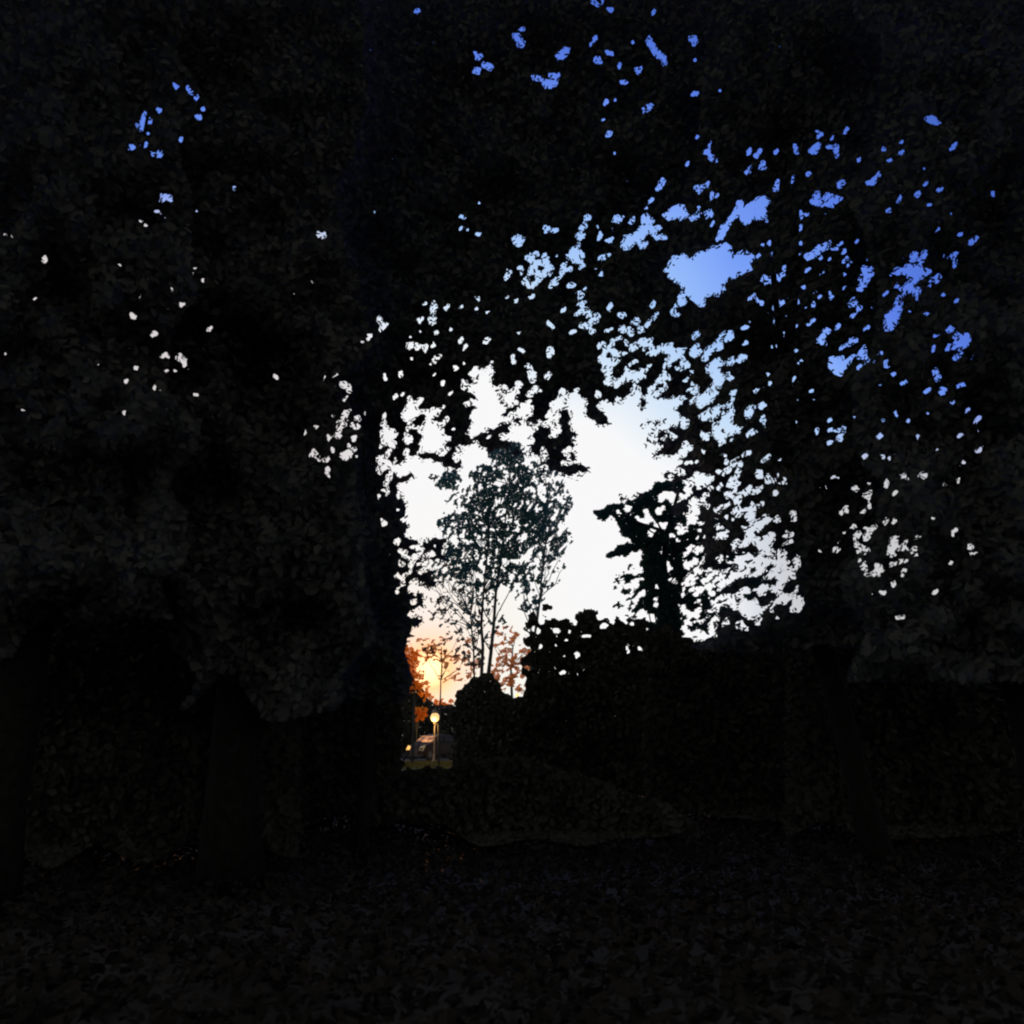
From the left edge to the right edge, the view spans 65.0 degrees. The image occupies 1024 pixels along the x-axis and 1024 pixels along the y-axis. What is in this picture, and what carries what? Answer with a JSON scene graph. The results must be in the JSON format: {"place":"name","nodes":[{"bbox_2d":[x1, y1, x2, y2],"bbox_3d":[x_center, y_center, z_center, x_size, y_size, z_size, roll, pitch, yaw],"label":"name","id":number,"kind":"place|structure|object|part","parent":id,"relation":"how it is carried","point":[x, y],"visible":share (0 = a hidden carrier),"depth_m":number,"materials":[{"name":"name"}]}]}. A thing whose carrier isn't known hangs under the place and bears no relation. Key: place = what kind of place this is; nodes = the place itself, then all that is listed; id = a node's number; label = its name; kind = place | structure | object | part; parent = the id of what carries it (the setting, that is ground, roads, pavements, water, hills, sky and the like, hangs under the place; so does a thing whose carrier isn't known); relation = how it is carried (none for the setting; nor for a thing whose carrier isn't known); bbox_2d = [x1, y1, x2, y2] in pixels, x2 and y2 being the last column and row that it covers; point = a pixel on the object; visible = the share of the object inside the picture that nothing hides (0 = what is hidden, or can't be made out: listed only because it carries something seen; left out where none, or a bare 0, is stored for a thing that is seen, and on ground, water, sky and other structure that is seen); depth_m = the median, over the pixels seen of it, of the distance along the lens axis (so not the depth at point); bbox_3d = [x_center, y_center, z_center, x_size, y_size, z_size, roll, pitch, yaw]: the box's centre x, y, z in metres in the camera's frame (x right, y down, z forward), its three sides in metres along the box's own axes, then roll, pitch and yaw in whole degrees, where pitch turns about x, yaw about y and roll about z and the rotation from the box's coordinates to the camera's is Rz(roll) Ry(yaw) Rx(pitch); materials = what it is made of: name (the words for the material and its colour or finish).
{"place":"outdoors","nodes":[
{"label":"outdoors","id":0,"kind":"place"},
{"bbox_2d":[401,759,451,761],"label":"road","id":1,"kind":"structure","parent":0,"point":[427,761],"depth_m":56.26,"materials":[{"name":"grey asphalt"}]},
{"bbox_2d":[405,734,456,760],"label":"parked car","id":2,"kind":"object","parent":1,"relation":"on","point":[425,745],"visible":0.73,"depth_m":56.48,"materials":[{"name":"paint"}]},
{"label":"side window","id":3,"kind":"part","parent":2,"relation":"part of","materials":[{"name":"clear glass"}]},
{"bbox_2d":[402,760,452,769],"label":"lawn","id":4,"kind":"structure","parent":0,"point":[426,765],"depth_m":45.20,"materials":[{"name":"green plant"}]},
{"bbox_2d":[415,707,427,761],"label":"orange leaved tree","id":5,"kind":"object","parent":4,"relation":"on","point":[422,714],"visible":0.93,"depth_m":54.27,"materials":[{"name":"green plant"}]},
{"bbox_2d":[405,642,453,763],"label":"autumn tree","id":6,"kind":"object","parent":4,"relation":"on","point":[413,658],"visible":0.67,"depth_m":50.61,"materials":[{"name":"orange plant"}]},
{"bbox_2d":[430,708,438,761],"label":"street lamp","id":7,"kind":"object","parent":4,"relation":"on","point":[434,717],"visible":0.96,"depth_m":53.52,"materials":[{"name":"black metal"}]},
{"bbox_2d":[416,636,479,764],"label":"autumn tree","id":8,"kind":"object","parent":4,"relation":"on","point":[457,659],"visible":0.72,"depth_m":48.87,"materials":[{"name":"orange plant"}]},
{"bbox_2d":[490,625,530,698],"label":"autumn tree","id":9,"kind":"object","parent":4,"relation":"on","point":[511,677],"visible":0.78,"depth_m":44.84,"materials":[{"name":"orange plant"}]},
{"bbox_2d":[4,0,994,728],"label":"sky","id":10,"kind":"structure","parent":0,"point":[617,457],"materials":[{"name":"white"}]},
{"bbox_2d":[0,759,1023,1023],"bbox_3d":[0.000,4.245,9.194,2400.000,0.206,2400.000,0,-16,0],"label":"ground","id":11,"kind":"structure","parent":0,"point":[350,1003],"depth_m":6.38,"materials":[{"name":"soil"}]},
{"bbox_2d":[0,0,201,916],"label":"broadleaf tree","id":12,"kind":"object","parent":11,"relation":"on","point":[96,526],"visible":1,"depth_m":7.90,"materials":[{"name":"black plant"}]},
{"bbox_2d":[160,0,377,897],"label":"broadleaf tree","id":13,"kind":"object","parent":11,"relation":"on","point":[266,591],"visible":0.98,"depth_m":9.07,"materials":[{"name":"black plant"}]},
{"bbox_2d":[336,364,448,864],"bbox_3d":[-1.880,1.017,11.650,2.023,7.611,2.708,0,-16,0],"label":"young broadleaf tree","id":14,"kind":"object","parent":11,"relation":"on","point":[378,672],"visible":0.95,"depth_m":11.12,"materials":[{"name":"black plant"}]},
{"bbox_2d":[399,680,431,744],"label":"autumn tree","id":15,"kind":"object","parent":11,"relation":"on","point":[406,708],"visible":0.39,"depth_m":63.43,"materials":[{"name":"orange plant"}]},
{"bbox_2d":[398,700,453,758],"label":"clipped hedge","id":16,"kind":"object","parent":11,"relation":"on","point":[426,726],"visible":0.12,"depth_m":73.83,"materials":[{"name":"black plant"}]},
{"bbox_2d":[415,540,492,675],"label":"thin tree","id":17,"kind":"object","parent":11,"relation":"on","point":[457,649],"visible":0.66,"depth_m":41.82,"materials":[{"name":"plant"}]},
{"bbox_2d":[450,673,514,767],"bbox_3d":[-0.718,8.311,31.291,3.542,4.160,3.320,0,-16,0],"label":"hazel thicket","id":18,"kind":"object","parent":11,"relation":"on","point":[480,700],"visible":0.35,"depth_m":30.79,"materials":[{"name":"black plant"}]},
{"bbox_2d":[268,0,706,856],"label":"broadleaf tree","id":19,"kind":"object","parent":11,"relation":"on","point":[446,136],"visible":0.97,"depth_m":12.67,"materials":[{"name":"black plant"}]},
{"bbox_2d":[426,441,551,674],"bbox_3d":[-1.019,3.543,34.324,5.606,14.954,3.110,0,-16,0],"label":"birch tree","id":20,"kind":"object","parent":11,"relation":"on","point":[490,517],"visible":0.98,"depth_m":34.39,"materials":[{"name":"green plant"}]},
{"bbox_2d":[0,795,1023,1023],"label":"ground cover","id":21,"kind":"object","parent":11,"relation":"on","point":[1009,991],"visible":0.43,"depth_m":6.28,"materials":[{"name":"black plant"}]},
{"bbox_2d":[24,618,1023,868],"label":"hazel thicket","id":22,"kind":"object","parent":11,"relation":"on","point":[122,756],"visible":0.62,"depth_m":10.15,"materials":[{"name":"black plant"}]},
{"bbox_2d":[352,753,700,848],"bbox_3d":[0.211,4.275,11.806,5.558,1.417,3.112,0,-16,0],"label":"bramble patch","id":23,"kind":"object","parent":11,"relation":"on","point":[490,802],"visible":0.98,"depth_m":11.65,"materials":[{"name":"black plant"}]},
{"bbox_2d":[514,459,572,670],"bbox_3d":[1.555,4.263,37.237,2.924,15.145,3.104,0,-16,0],"label":"birch tree","id":24,"kind":"object","parent":11,"relation":"on","point":[553,542],"visible":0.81,"depth_m":37.40,"materials":[{"name":"green plant"}]},
{"bbox_2d":[463,604,646,795],"bbox_3d":[1.243,4.652,20.348,5.233,5.289,4.359,0,-16,0],"label":"hazel thicket","id":25,"kind":"object","parent":11,"relation":"on","point":[587,722],"visible":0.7,"depth_m":19.83,"materials":[{"name":"black plant"}]},
{"bbox_2d":[593,480,776,637],"bbox_3d":[4.977,3.094,21.988,5.507,9.142,2.559,0,-16,0],"label":"broadleaf tree","id":26,"kind":"object","parent":11,"relation":"on","point":[653,565],"visible":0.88,"depth_m":21.69,"materials":[{"name":"green plant"}]},
{"bbox_2d":[673,0,901,875],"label":"broadleaf tree","id":27,"kind":"object","parent":11,"relation":"on","point":[818,69],"visible":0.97,"depth_m":10.48,"materials":[{"name":"green plant"}]},
{"bbox_2d":[840,0,1023,799],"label":"broadleaf tree","id":28,"kind":"object","parent":11,"relation":"on","point":[955,68],"visible":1,"depth_m":8.64,"materials":[{"name":"green plant"}]}
]}

